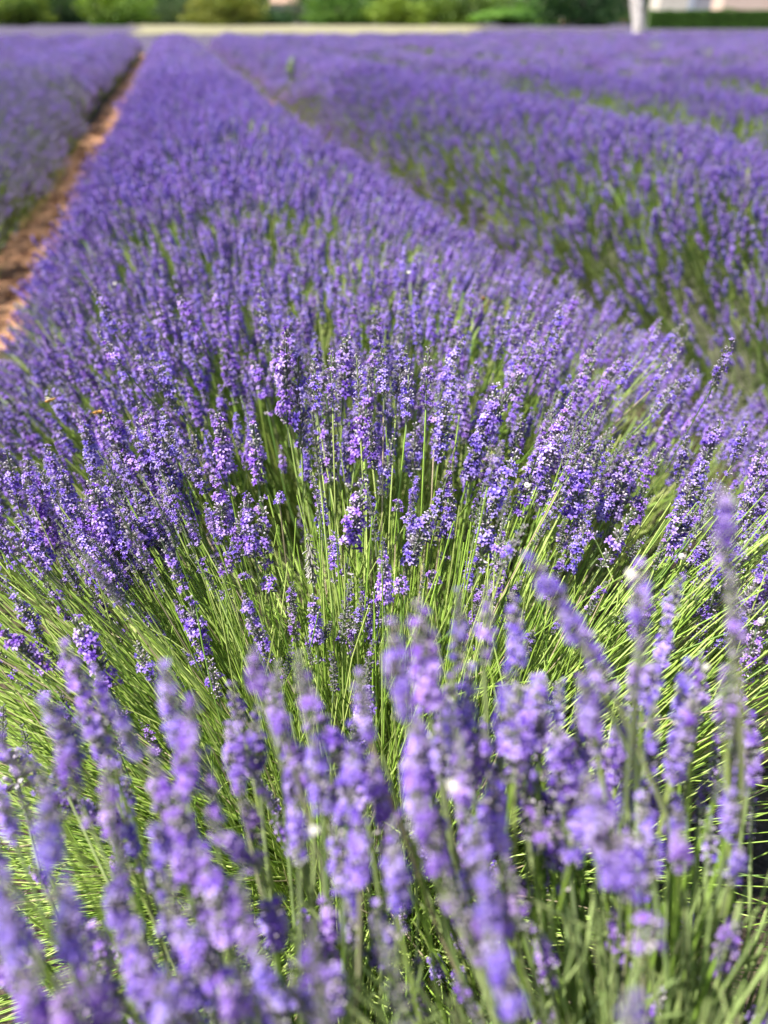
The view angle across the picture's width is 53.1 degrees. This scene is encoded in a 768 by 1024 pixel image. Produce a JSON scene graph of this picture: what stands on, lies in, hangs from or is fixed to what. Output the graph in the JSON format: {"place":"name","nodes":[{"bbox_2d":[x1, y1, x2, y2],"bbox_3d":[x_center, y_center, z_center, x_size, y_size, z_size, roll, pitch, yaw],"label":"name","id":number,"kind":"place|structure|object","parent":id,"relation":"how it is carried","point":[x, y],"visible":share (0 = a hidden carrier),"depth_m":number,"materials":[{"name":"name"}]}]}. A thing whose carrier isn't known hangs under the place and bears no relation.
{"place":"outdoors","nodes":[
{"label":"outdoors","id":0,"kind":"place"},
{"bbox_2d":[0,21,625,385],"bbox_3d":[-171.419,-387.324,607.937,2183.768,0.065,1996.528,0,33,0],"label":"ground","id":1,"kind":"structure","parent":0,"point":[38,227],"depth_m":5.58,"materials":[{"name":"red soil"}]},
{"bbox_2d":[0,114,120,338],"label":"soil clod","id":2,"kind":"object","parent":1,"relation":"on","point":[18,268],"visible":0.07,"depth_m":5.78,"materials":[{"name":"brown soil"}]},
{"bbox_2d":[0,56,140,249],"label":"lavender row","id":3,"kind":"object","parent":1,"relation":"on","point":[100,105],"visible":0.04,"depth_m":11.16,"materials":[{"name":"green plant"}]},
{"bbox_2d":[285,54,294,104],"bbox_3d":[-1.430,-6.567,11.809,0.202,0.840,0.230,0,33,0],"label":"tall weed","id":4,"kind":"object","parent":1,"relation":"on","point":[290,66],"visible":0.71,"depth_m":11.73,"materials":[{"name":"green plant"}]},
{"bbox_2d":[62,240,534,596],"bbox_3d":[-4.363,-9.485,16.800,1.472,0.422,36.500,-7,33,-11],"label":"lavender row","id":5,"kind":"object","parent":1,"relation":"on","point":[298,575],"depth_m":2.01,"materials":[{"name":"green plant"}]},
{"bbox_2d":[2,0,649,24],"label":"woodland","id":6,"kind":"object","parent":1,"relation":"on","point":[467,1],"visible":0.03,"depth_m":281.63,"materials":[{"name":"green plant"}]},
{"bbox_2d":[0,29,767,1023],"label":"lavender row","id":7,"kind":"object","parent":1,"relation":"on","point":[214,171],"visible":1,"depth_m":1.98,"materials":[{"name":"purple plant"}]},
{"bbox_2d":[0,341,767,1023],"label":"leaf litter","id":8,"kind":"object","parent":1,"relation":"on","point":[758,865],"depth_m":1.41,"materials":[{"name":"green plant"}]},
{"bbox_2d":[9,261,705,630],"bbox_3d":[-0.032,-0.205,1.769,1.623,0.836,1.150,0,33,0],"label":"lavender bush","id":9,"kind":"object","parent":8,"relation":"on","point":[151,371],"visible":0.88,"depth_m":1.28,"materials":[{"name":"purple plant"}]},
{"bbox_2d":[0,638,757,1023],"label":"lavender bush","id":10,"kind":"object","parent":8,"relation":"on","point":[164,996],"visible":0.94,"depth_m":0.47,"materials":[{"name":"purple plant"}]},
{"bbox_2d":[309,826,319,834],"bbox_3d":[-0.040,0.182,0.440,0.006,0.005,0.005,0,65,0],"label":"snail","id":11,"kind":"object","parent":10,"relation":"attached to","point":[313,830],"visible":1,"depth_m":0.44},
{"bbox_2d":[0,326,767,1023],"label":"lavender bush","id":12,"kind":"object","parent":8,"relation":"on","point":[224,640],"visible":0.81,"depth_m":0.94,"materials":[{"name":"green plant"}]},
{"bbox_2d":[45,398,55,403],"bbox_3d":[-0.498,-0.168,1.151,0.019,0.008,0.012,-17,36,-13],"label":"honey bee","id":13,"kind":"object","parent":12,"relation":"on","point":[48,400],"visible":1,"depth_m":1.15,"materials":[{"name":"orange"}]},
{"bbox_2d":[90,410,102,414],"bbox_3d":[-0.396,-0.137,1.061,0.022,0.009,0.014,-9,26,28],"label":"honey bee","id":14,"kind":"object","parent":12,"relation":"on","point":[98,412],"visible":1,"depth_m":1.06,"materials":[{"name":"orange"}]},
{"bbox_2d":[524,482,531,487],"bbox_3d":[0.168,-0.031,0.899,0.009,0.008,0.007,19,9,26],"label":"snail","id":15,"kind":"object","parent":12,"relation":"attached to","point":[527,485],"visible":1,"depth_m":0.90},
{"bbox_2d":[678,552,686,559],"bbox_3d":[0.319,0.047,0.820,0.009,0.008,0.007,-3,14,-5],"label":"snail","id":16,"kind":"object","parent":12,"relation":"attached to","point":[682,556],"visible":1,"depth_m":0.82},
{"bbox_2d":[758,616,764,624],"bbox_3d":[0.398,0.114,0.810,0.009,0.007,0.008,-15,75,-22],"label":"snail","id":17,"kind":"object","parent":12,"relation":"on","point":[761,619],"visible":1,"depth_m":0.81},
{"bbox_2d":[119,483,767,1023],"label":"lavender bush","id":18,"kind":"object","parent":8,"relation":"on","point":[499,973],"visible":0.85,"depth_m":0.51,"materials":[{"name":"purple plant"}]},
{"bbox_2d":[447,780,460,791],"bbox_3d":[0.037,0.149,0.419,0.007,0.006,0.006,28,-3,37],"label":"snail","id":19,"kind":"object","parent":18,"relation":"attached to","point":[452,786],"visible":1,"depth_m":0.42},
{"bbox_2d":[626,569,638,578],"bbox_3d":[0.151,0.038,0.469,0.008,0.007,0.006,28,7,37],"label":"snail","id":20,"kind":"object","parent":18,"relation":"attached to","point":[629,574],"visible":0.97,"depth_m":0.47},
{"bbox_2d":[703,662,709,670],"bbox_3d":[0.218,0.105,0.520,0.006,0.005,0.005,-17,5,-25],"label":"snail","id":21,"kind":"object","parent":18,"relation":"attached to","point":[706,666],"visible":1,"depth_m":0.52},
{"bbox_2d":[0,23,767,54],"bbox_3d":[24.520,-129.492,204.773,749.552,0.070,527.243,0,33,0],"label":"grass verge","id":22,"kind":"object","parent":1,"relation":"on","point":[41,31],"depth_m":106.80,"materials":[{"name":"green plant"}]},
{"bbox_2d":[0,0,58,25],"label":"tree","id":23,"kind":"object","parent":22,"relation":"on","point":[35,11],"visible":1,"depth_m":174.46,"materials":[{"name":"green plant"}]},
{"bbox_2d":[28,0,104,24],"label":"tree","id":24,"kind":"object","parent":22,"relation":"on","point":[65,14],"visible":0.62,"depth_m":223.38,"materials":[{"name":"green plant"}]},
{"bbox_2d":[72,0,160,25],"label":"tree","id":25,"kind":"object","parent":22,"relation":"on","point":[125,13],"visible":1,"depth_m":191.91,"materials":[{"name":"green plant"}]},
{"bbox_2d":[135,0,205,24],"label":"tree","id":26,"kind":"object","parent":22,"relation":"on","point":[168,12],"visible":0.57,"depth_m":223.30,"materials":[{"name":"green plant"}]},
{"bbox_2d":[175,0,270,25],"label":"tree","id":27,"kind":"object","parent":22,"relation":"on","point":[228,12],"visible":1,"depth_m":185.99,"materials":[{"name":"green plant"}]},
{"bbox_2d":[239,7,296,24],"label":"bush","id":28,"kind":"object","parent":22,"relation":"on","point":[278,19],"visible":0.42,"depth_m":210.78,"materials":[{"name":"green plant"}]},
{"bbox_2d":[270,0,299,23],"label":"house","id":29,"kind":"structure","parent":22,"relation":"on","point":[281,3],"depth_m":275.77,"materials":[{"name":"beige paint"}]},
{"bbox_2d":[265,0,319,23],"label":"tree","id":30,"kind":"object","parent":22,"relation":"on","point":[297,13],"visible":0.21,"depth_m":267.75,"materials":[{"name":"green plant"}]},
{"bbox_2d":[296,0,381,24],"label":"tree","id":31,"kind":"object","parent":22,"relation":"on","point":[331,13],"visible":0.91,"depth_m":211.09,"materials":[{"name":"green plant"}]},
{"bbox_2d":[348,0,399,24],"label":"tree","id":32,"kind":"object","parent":22,"relation":"on","point":[359,19],"visible":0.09,"depth_m":237.11,"materials":[{"name":"green plant"}]},
{"bbox_2d":[361,0,439,25],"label":"tree","id":33,"kind":"object","parent":22,"relation":"on","point":[395,12],"visible":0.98,"depth_m":196.68,"materials":[{"name":"green plant"}]},
{"bbox_2d":[417,0,518,24],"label":"tree","id":34,"kind":"object","parent":22,"relation":"on","point":[452,13],"visible":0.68,"depth_m":199.41,"materials":[{"name":"green plant"}]},
{"bbox_2d":[468,6,544,25],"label":"bush","id":35,"kind":"object","parent":22,"relation":"on","point":[503,16],"visible":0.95,"depth_m":186.22,"materials":[{"name":"green plant"}]},
{"bbox_2d":[471,0,571,25],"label":"tree","id":36,"kind":"object","parent":22,"relation":"on","point":[523,4],"visible":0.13,"depth_m":209.95,"materials":[{"name":"green plant"}]},
{"bbox_2d":[526,0,628,26],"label":"tree","id":37,"kind":"object","parent":22,"relation":"on","point":[582,14],"visible":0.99,"depth_m":170.23,"materials":[{"name":"green plant"}]},
{"bbox_2d":[591,0,649,25],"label":"tree","id":38,"kind":"object","parent":22,"relation":"on","point":[627,4],"visible":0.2,"depth_m":195.92,"materials":[{"name":"green plant"}]},
{"bbox_2d":[646,0,688,26],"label":"outbuilding","id":39,"kind":"structure","parent":22,"relation":"on","point":[675,5],"depth_m":133.71,"materials":[{"name":"beige paint"}]},
{"bbox_2d":[687,0,711,9],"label":"shed","id":40,"kind":"structure","parent":22,"relation":"on","point":[699,4],"depth_m":146.99,"materials":[{"name":"tile"}]},
{"bbox_2d":[646,7,767,28],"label":"hedge","id":41,"kind":"object","parent":22,"relation":"on","point":[730,18],"visible":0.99,"depth_m":125.98,"materials":[{"name":"green plant"}]},
{"bbox_2d":[711,0,767,10],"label":"farmhouse","id":42,"kind":"object","parent":22,"relation":"on","point":[743,4],"visible":0.4,"depth_m":141.98,"materials":[{"name":"pink paint"}]},
{"bbox_2d":[217,54,767,447],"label":"lavender row","id":43,"kind":"object","parent":1,"relation":"on","point":[737,330],"visible":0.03,"depth_m":3.22,"materials":[{"name":"green plant"}]},
{"bbox_2d":[503,312,767,615],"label":"weed grass","id":44,"kind":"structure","parent":1,"relation":"on","point":[670,518],"depth_m":2.16,"materials":[{"name":"green plant"}]},
{"bbox_2d":[630,0,644,32],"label":"plane tree","id":45,"kind":"object","parent":1,"relation":"on","point":[637,14],"visible":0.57,"depth_m":34.71,"materials":[{"name":"plant"}]},
{"bbox_2d":[128,25,508,35],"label":"straw field","id":46,"kind":"structure","parent":0,"point":[149,30],"depth_m":111.44,"materials":[{"name":"beige plant"}]},
{"bbox_2d":[649,36,665,49],"bbox_3d":[6.053,-10.129,17.245,0.363,0.986,0.437,6,33,10],"label":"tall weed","id":47,"kind":"object","parent":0,"point":[655,43],"visible":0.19,"depth_m":17.05,"materials":[{"name":"purple plant"}]}
]}

